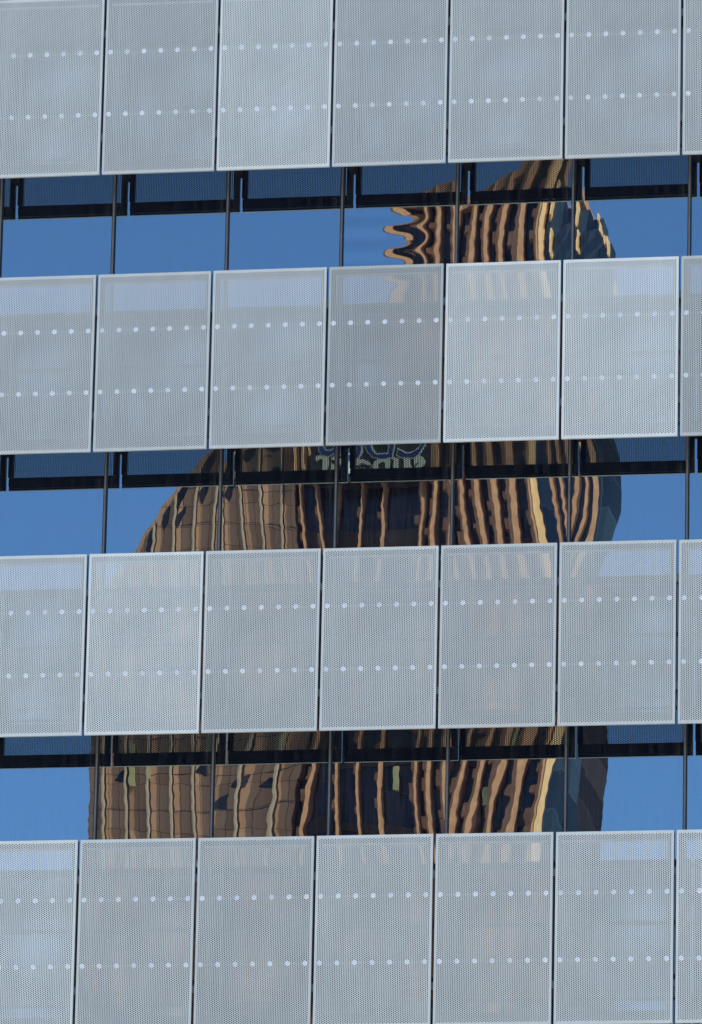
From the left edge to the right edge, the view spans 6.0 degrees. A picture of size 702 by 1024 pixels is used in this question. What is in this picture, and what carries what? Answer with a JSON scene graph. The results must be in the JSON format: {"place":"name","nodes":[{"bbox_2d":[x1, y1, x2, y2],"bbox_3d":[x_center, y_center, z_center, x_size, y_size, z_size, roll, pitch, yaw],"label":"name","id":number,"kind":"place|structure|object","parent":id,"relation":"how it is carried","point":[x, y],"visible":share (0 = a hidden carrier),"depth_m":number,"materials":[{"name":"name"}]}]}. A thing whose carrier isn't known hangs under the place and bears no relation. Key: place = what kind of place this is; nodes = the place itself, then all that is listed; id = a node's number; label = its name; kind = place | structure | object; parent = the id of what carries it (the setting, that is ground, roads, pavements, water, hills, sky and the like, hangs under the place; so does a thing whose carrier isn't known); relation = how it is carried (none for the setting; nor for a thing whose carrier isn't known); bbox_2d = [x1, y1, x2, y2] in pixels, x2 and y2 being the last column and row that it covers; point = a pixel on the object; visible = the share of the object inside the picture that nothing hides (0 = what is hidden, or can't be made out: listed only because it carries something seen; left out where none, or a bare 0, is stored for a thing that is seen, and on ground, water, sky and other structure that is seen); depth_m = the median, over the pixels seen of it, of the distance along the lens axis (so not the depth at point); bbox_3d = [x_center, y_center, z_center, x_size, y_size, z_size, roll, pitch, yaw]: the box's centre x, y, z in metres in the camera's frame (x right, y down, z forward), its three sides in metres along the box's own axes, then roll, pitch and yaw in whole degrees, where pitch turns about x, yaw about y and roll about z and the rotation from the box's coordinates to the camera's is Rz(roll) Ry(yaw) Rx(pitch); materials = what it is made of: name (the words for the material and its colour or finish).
{"place":"outdoors","nodes":[
{"label":"outdoors","id":0,"kind":"place"},
{"bbox_2d":[0,0,701,1023],"bbox_3d":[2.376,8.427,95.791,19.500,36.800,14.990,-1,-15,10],"label":"office building","id":1,"kind":"structure","parent":0,"point":[436,780],"depth_m":91.51,"materials":[{"name":"metal"}]},
{"bbox_2d":[0,840,78,1023],"bbox_3d":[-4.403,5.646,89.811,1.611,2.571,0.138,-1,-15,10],"label":"perforated panel","id":2,"kind":"object","parent":1,"relation":"attached to","point":[44,846],"visible":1,"depth_m":89.73,"materials":[{"name":"metal"}]},
{"bbox_2d":[0,1008,86,1023],"bbox_3d":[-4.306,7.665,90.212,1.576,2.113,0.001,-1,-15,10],"label":"window pane","id":3,"kind":"structure","parent":1,"relation":"in","point":[12,1008],"depth_m":90.44,"materials":[{"name":"glass"}]},
{"bbox_2d":[0,554,88,736],"bbox_3d":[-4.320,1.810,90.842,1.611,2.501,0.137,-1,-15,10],"label":"perforated panel","id":4,"kind":"object","parent":1,"relation":"attached to","point":[69,728],"visible":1,"depth_m":90.76,"materials":[{"name":"metal"}]},
{"bbox_2d":[0,721,95,873],"bbox_3d":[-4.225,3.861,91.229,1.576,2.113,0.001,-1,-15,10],"label":"window pane","id":5,"kind":"structure","parent":1,"relation":"in","point":[47,782],"depth_m":91.23,"materials":[{"name":"glass"}]},
{"bbox_2d":[0,275,97,454],"bbox_3d":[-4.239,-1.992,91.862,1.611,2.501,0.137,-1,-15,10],"label":"perforated panel","id":6,"kind":"object","parent":1,"relation":"attached to","point":[47,446],"visible":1,"depth_m":91.79,"materials":[{"name":"metal"}]},
{"bbox_2d":[0,441,104,590],"bbox_3d":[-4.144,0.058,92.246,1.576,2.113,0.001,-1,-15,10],"label":"window pane","id":7,"kind":"structure","parent":1,"relation":"in","point":[52,503],"depth_m":92.26,"materials":[{"name":"glass"}]},
{"bbox_2d":[0,0,105,178],"bbox_3d":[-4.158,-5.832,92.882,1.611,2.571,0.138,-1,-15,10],"label":"perforated panel","id":8,"kind":"object","parent":1,"relation":"attached to","point":[53,169],"visible":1,"depth_m":92.81,"materials":[{"name":"metal"}]},
{"bbox_2d":[0,167,112,314],"bbox_3d":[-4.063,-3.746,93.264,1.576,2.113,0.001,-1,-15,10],"label":"window pane","id":9,"kind":"structure","parent":1,"relation":"in","point":[53,226],"depth_m":93.30,"materials":[{"name":"glass"}]},
{"bbox_2d":[75,838,196,1023],"bbox_3d":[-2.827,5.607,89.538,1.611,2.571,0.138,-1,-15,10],"label":"perforated panel","id":10,"kind":"object","parent":1,"relation":"attached to","point":[123,845],"visible":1,"depth_m":89.50,"materials":[{"name":"metal"}]},
{"bbox_2d":[84,551,204,735],"bbox_3d":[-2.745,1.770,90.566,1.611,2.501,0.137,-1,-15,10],"label":"perforated panel","id":11,"kind":"object","parent":1,"relation":"attached to","point":[181,726],"visible":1,"depth_m":90.51,"materials":[{"name":"metal"}]},
{"bbox_2d":[92,1006,203,1023],"bbox_3d":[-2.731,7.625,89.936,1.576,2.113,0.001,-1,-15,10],"label":"window pane","id":12,"kind":"structure","parent":1,"relation":"in","point":[172,1006],"depth_m":90.21,"materials":[{"name":"glass"}]},
{"bbox_2d":[93,271,212,451],"bbox_3d":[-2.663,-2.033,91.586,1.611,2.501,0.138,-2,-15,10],"label":"perforated panel","id":13,"kind":"object","parent":1,"relation":"attached to","point":[149,443],"visible":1,"depth_m":91.53,"materials":[{"name":"metal"}]},
{"bbox_2d":[96,719,211,871],"bbox_3d":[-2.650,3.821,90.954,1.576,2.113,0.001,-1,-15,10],"label":"window pane","id":14,"kind":"structure","parent":1,"relation":"in","point":[151,786],"depth_m":90.99,"materials":[{"name":"glass"}]},
{"bbox_2d":[102,0,219,174],"bbox_3d":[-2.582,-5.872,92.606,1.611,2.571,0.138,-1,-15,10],"label":"perforated panel","id":15,"kind":"object","parent":1,"relation":"attached to","point":[195,164],"visible":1,"depth_m":92.54,"materials":[{"name":"metal"}]},
{"bbox_2d":[105,438,219,588],"bbox_3d":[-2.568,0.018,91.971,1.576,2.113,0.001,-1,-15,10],"label":"window pane","id":16,"kind":"structure","parent":1,"relation":"in","point":[162,500],"depth_m":91.99,"materials":[{"name":"glass"}]},
{"bbox_2d":[114,163,226,310],"bbox_3d":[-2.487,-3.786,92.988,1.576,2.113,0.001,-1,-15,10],"label":"window pane","id":17,"kind":"structure","parent":1,"relation":"in","point":[166,222],"depth_m":93.03,"materials":[{"name":"glass"}]},
{"bbox_2d":[193,836,315,1023],"bbox_3d":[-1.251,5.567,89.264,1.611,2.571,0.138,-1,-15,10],"label":"perforated panel","id":18,"kind":"object","parent":1,"relation":"attached to","point":[235,843],"visible":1,"depth_m":89.22,"materials":[{"name":"metal"}]},
{"bbox_2d":[201,548,322,732],"bbox_3d":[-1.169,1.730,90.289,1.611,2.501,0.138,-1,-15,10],"label":"perforated panel","id":19,"kind":"object","parent":1,"relation":"attached to","point":[228,725],"visible":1,"depth_m":90.24,"materials":[{"name":"metal"}]},
{"bbox_2d":[209,1005,321,1023],"bbox_3d":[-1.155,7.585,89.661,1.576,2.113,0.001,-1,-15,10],"label":"window pane","id":20,"kind":"structure","parent":1,"relation":"in","point":[249,1005],"depth_m":89.93,"materials":[{"name":"glass"}]},
{"bbox_2d":[209,267,328,448],"bbox_3d":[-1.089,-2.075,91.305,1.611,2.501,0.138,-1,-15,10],"label":"perforated panel","id":21,"kind":"object","parent":1,"relation":"attached to","point":[262,440],"visible":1,"depth_m":91.25,"materials":[{"name":"metal"}]},
{"bbox_2d":[212,717,328,869],"bbox_3d":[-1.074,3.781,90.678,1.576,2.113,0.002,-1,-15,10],"label":"window pane","id":22,"kind":"structure","parent":1,"relation":"in","point":[268,784],"depth_m":90.70,"materials":[{"name":"glass"}]},
{"bbox_2d":[216,0,334,170],"bbox_3d":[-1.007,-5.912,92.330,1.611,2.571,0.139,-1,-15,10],"label":"perforated panel","id":23,"kind":"object","parent":1,"relation":"attached to","point":[274,162],"visible":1,"depth_m":92.25,"materials":[{"name":"metal"}]},
{"bbox_2d":[220,435,334,585],"bbox_3d":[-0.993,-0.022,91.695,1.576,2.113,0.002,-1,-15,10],"label":"window pane","id":24,"kind":"structure","parent":1,"relation":"in","point":[273,498],"depth_m":91.72,"materials":[{"name":"glass"}]},
{"bbox_2d":[227,159,340,307],"bbox_3d":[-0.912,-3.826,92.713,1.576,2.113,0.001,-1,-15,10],"label":"window pane","id":25,"kind":"structure","parent":1,"relation":"in","point":[280,218],"depth_m":92.76,"materials":[{"name":"glass"}]},
{"bbox_2d":[313,834,434,1023],"bbox_3d":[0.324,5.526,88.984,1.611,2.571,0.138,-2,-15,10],"label":"perforated panel","id":26,"kind":"object","parent":1,"relation":"attached to","point":[344,841],"visible":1,"depth_m":88.94,"materials":[{"name":"metal"}]},
{"bbox_2d":[319,546,440,730],"bbox_3d":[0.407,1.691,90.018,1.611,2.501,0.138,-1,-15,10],"label":"perforated panel","id":27,"kind":"object","parent":1,"relation":"attached to","point":[327,723],"visible":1,"depth_m":89.96,"materials":[{"name":"metal"}]},
{"bbox_2d":[328,1003,432,1023],"bbox_3d":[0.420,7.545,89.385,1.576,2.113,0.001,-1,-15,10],"label":"window pane","id":28,"kind":"structure","parent":1,"relation":"in","point":[431,1022],"depth_m":89.64,"materials":[{"name":"glass"}]},
{"bbox_2d":[326,263,445,445],"bbox_3d":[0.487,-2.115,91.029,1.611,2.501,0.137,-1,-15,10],"label":"perforated panel","id":29,"kind":"object","parent":1,"relation":"attached to","point":[371,437],"visible":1,"depth_m":90.98,"materials":[{"name":"metal"}]},
{"bbox_2d":[330,714,445,868],"bbox_3d":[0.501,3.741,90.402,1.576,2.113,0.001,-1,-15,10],"label":"window pane","id":30,"kind":"structure","parent":1,"relation":"in","point":[385,782],"depth_m":90.43,"materials":[{"name":"glass"}]},
{"bbox_2d":[332,0,449,166],"bbox_3d":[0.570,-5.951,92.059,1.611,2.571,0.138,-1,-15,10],"label":"perforated panel","id":31,"kind":"object","parent":1,"relation":"attached to","point":[388,158],"visible":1,"depth_m":91.97,"materials":[{"name":"metal"}]},
{"bbox_2d":[336,432,450,582],"bbox_3d":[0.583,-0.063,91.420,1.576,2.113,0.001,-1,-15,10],"label":"window pane","id":32,"kind":"structure","parent":1,"relation":"in","point":[390,495],"depth_m":91.45,"materials":[{"name":"glass"}]},
{"bbox_2d":[342,155,455,303],"bbox_3d":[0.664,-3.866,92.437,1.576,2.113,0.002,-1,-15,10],"label":"window pane","id":33,"kind":"structure","parent":1,"relation":"in","point":[394,214],"depth_m":92.49,"materials":[{"name":"glass"}]},
{"bbox_2d":[433,832,555,1023],"bbox_3d":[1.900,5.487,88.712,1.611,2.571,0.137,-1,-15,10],"label":"perforated panel","id":34,"kind":"object","parent":1,"relation":"attached to","point":[504,1017],"visible":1,"depth_m":88.66,"materials":[{"name":"metal"}]},
{"bbox_2d":[438,543,558,728],"bbox_3d":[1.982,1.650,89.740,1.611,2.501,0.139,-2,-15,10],"label":"perforated panel","id":35,"kind":"object","parent":1,"relation":"attached to","point":[478,720],"visible":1,"depth_m":89.69,"materials":[{"name":"metal"}]},
{"bbox_2d":[445,1002,553,1023],"bbox_3d":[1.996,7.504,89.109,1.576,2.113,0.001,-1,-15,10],"label":"window pane","id":36,"kind":"structure","parent":1,"relation":"in","point":[552,1015],"depth_m":89.36,"materials":[{"name":"glass"}]},
{"bbox_2d":[443,260,562,442],"bbox_3d":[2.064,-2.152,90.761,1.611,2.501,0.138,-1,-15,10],"label":"perforated panel","id":37,"kind":"object","parent":1,"relation":"attached to","point":[501,434],"visible":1,"depth_m":90.71,"materials":[{"name":"metal"}]},
{"bbox_2d":[449,712,563,866],"bbox_3d":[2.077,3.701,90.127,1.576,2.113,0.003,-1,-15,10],"label":"window pane","id":38,"kind":"structure","parent":1,"relation":"in","point":[503,779],"depth_m":90.15,"materials":[{"name":"glass"}]},
{"bbox_2d":[448,0,566,162],"bbox_3d":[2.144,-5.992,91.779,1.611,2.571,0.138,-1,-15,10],"label":"perforated panel","id":39,"kind":"object","parent":1,"relation":"attached to","point":[511,153],"visible":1,"depth_m":91.69,"materials":[{"name":"metal"}]},
{"bbox_2d":[454,428,567,580],"bbox_3d":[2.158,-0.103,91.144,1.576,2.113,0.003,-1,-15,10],"label":"window pane","id":40,"kind":"structure","parent":1,"relation":"in","point":[506,492],"depth_m":91.16,"materials":[{"name":"glass"}]},
{"bbox_2d":[458,151,571,300],"bbox_3d":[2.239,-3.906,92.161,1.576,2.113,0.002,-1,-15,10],"label":"window pane","id":41,"kind":"structure","parent":1,"relation":"in","point":[510,211],"depth_m":92.19,"materials":[{"name":"glass"}]},
{"bbox_2d":[554,830,675,1023],"bbox_3d":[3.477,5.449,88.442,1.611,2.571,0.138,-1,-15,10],"label":"perforated panel","id":42,"kind":"object","parent":1,"relation":"attached to","point":[641,1016],"visible":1,"depth_m":88.39,"materials":[{"name":"metal"}]},
{"bbox_2d":[557,540,678,725],"bbox_3d":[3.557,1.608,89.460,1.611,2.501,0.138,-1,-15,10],"label":"perforated panel","id":43,"kind":"object","parent":1,"relation":"attached to","point":[573,718],"visible":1,"depth_m":89.41,"materials":[{"name":"metal"}]},
{"bbox_2d":[561,256,680,439],"bbox_3d":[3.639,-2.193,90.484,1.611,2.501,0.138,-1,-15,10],"label":"perforated panel","id":44,"kind":"object","parent":1,"relation":"attached to","point":[587,431],"visible":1,"depth_m":90.43,"materials":[{"name":"metal"}]},
{"bbox_2d":[565,1000,680,1023],"bbox_3d":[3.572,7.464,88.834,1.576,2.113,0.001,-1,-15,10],"label":"window pane","id":45,"kind":"structure","parent":1,"relation":"in","point":[642,1000],"depth_m":89.10,"materials":[{"name":"glass"}]},
{"bbox_2d":[565,0,683,158],"bbox_3d":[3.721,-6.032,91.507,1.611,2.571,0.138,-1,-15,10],"label":"perforated panel","id":46,"kind":"object","parent":1,"relation":"attached to","point":[655,148],"visible":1,"depth_m":91.40,"materials":[{"name":"metal"}]},
{"bbox_2d":[567,709,682,864],"bbox_3d":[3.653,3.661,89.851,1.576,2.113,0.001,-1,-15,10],"label":"window pane","id":47,"kind":"structure","parent":1,"relation":"in","point":[621,777],"depth_m":89.88,"materials":[{"name":"glass"}]},
{"bbox_2d":[571,425,685,577],"bbox_3d":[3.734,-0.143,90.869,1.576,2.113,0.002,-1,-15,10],"label":"window pane","id":48,"kind":"structure","parent":1,"relation":"in","point":[624,489],"depth_m":90.90,"materials":[{"name":"glass"}]},
{"bbox_2d":[574,147,687,296],"bbox_3d":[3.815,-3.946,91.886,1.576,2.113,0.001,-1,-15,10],"label":"window pane","id":49,"kind":"structure","parent":1,"relation":"in","point":[626,207],"depth_m":91.92,"materials":[{"name":"glass"}]},
{"bbox_2d":[675,829,701,1023],"bbox_3d":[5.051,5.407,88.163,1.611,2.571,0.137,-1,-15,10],"label":"perforated panel","id":50,"kind":"object","parent":1,"relation":"attached to","point":[688,1015],"visible":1,"depth_m":88.22,"materials":[{"name":"metal"}]},
{"bbox_2d":[678,539,701,723],"bbox_3d":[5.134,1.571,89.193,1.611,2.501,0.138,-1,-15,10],"label":"perforated panel","id":51,"kind":"object","parent":1,"relation":"attached to","point":[689,717],"visible":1,"depth_m":89.25,"materials":[{"name":"metal"}]},
{"bbox_2d":[680,255,701,435],"bbox_3d":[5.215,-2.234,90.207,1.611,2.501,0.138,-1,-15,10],"label":"perforated panel","id":52,"kind":"object","parent":1,"relation":"attached to","point":[691,429],"visible":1,"depth_m":90.26,"materials":[{"name":"metal"}]},
{"bbox_2d":[682,0,701,154],"bbox_3d":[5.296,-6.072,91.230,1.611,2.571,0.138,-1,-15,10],"label":"perforated panel","id":53,"kind":"object","parent":1,"relation":"attached to","point":[691,147],"visible":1,"depth_m":91.24,"materials":[{"name":"metal"}]},
{"bbox_2d":[685,1000,701,1023],"bbox_3d":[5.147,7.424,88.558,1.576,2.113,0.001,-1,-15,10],"label":"window pane","id":54,"kind":"structure","parent":1,"relation":"in","point":[689,1000],"depth_m":88.92,"materials":[{"name":"glass"}]},
{"bbox_2d":[686,709,701,862],"bbox_3d":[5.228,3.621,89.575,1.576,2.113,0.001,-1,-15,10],"label":"window pane","id":55,"kind":"structure","parent":1,"relation":"in","point":[694,731],"depth_m":89.71,"materials":[{"name":"glass"}]},
{"bbox_2d":[689,436,701,574],"bbox_3d":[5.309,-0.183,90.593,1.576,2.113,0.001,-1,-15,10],"label":"window pane","id":56,"kind":"structure","parent":1,"relation":"in","point":[695,468],"depth_m":90.74,"materials":[{"name":"glass"}]},
{"bbox_2d":[691,154,701,292],"bbox_3d":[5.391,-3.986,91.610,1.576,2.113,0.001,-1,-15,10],"label":"window pane","id":57,"kind":"structure","parent":1,"relation":"in","point":[696,216],"depth_m":91.77,"materials":[{"name":"glass"}]}
]}

